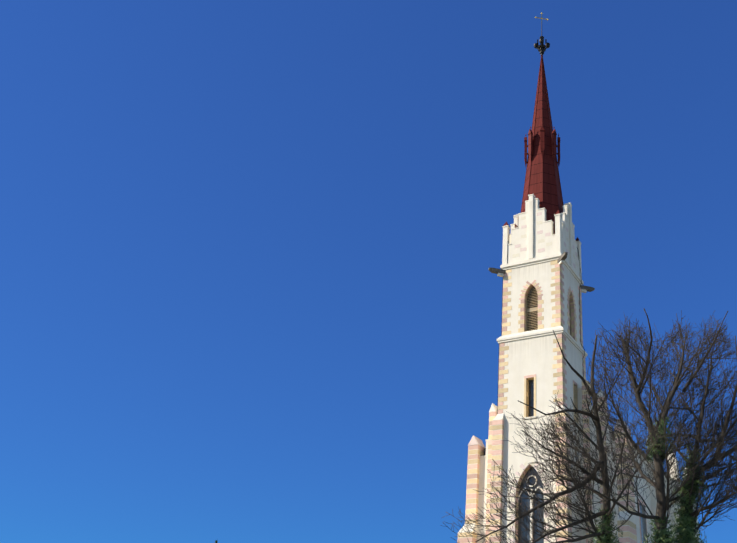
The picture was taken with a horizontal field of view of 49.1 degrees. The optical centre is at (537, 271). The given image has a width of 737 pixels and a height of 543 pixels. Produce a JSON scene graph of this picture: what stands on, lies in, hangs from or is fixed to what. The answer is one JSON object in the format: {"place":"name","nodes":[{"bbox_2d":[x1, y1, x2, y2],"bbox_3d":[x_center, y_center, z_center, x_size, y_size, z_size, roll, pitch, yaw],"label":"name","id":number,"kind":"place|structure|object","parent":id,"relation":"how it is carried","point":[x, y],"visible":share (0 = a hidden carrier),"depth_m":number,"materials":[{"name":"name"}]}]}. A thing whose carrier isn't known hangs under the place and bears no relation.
{"place":"outdoors","nodes":[
{"label":"outdoors","id":0,"kind":"place"},
{"bbox_2d":[0,0,736,542],"label":"sky","id":1,"kind":"structure","parent":0,"point":[249,293],"materials":[{"name":"blue"}]},
{"bbox_2d":[457,12,699,542],"bbox_3d":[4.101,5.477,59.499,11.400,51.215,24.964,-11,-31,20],"label":"church","id":2,"kind":"structure","parent":0,"point":[540,273],"depth_m":47.75,"materials":[{"name":"white paint"}]},
{"bbox_2d":[441,308,736,542],"bbox_3d":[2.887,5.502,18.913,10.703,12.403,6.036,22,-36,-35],"label":"tree branches","id":3,"kind":"object","parent":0,"point":[722,437],"visible":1,"depth_m":19.10,"materials":[{"name":"brown plant"}]},
{"bbox_2d":[588,416,710,542],"bbox_3d":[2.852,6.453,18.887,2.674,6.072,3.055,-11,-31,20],"label":"ivy","id":4,"kind":"object","parent":3,"relation":"attached to","point":[683,531],"depth_m":19.09,"materials":[{"name":"green plant"}]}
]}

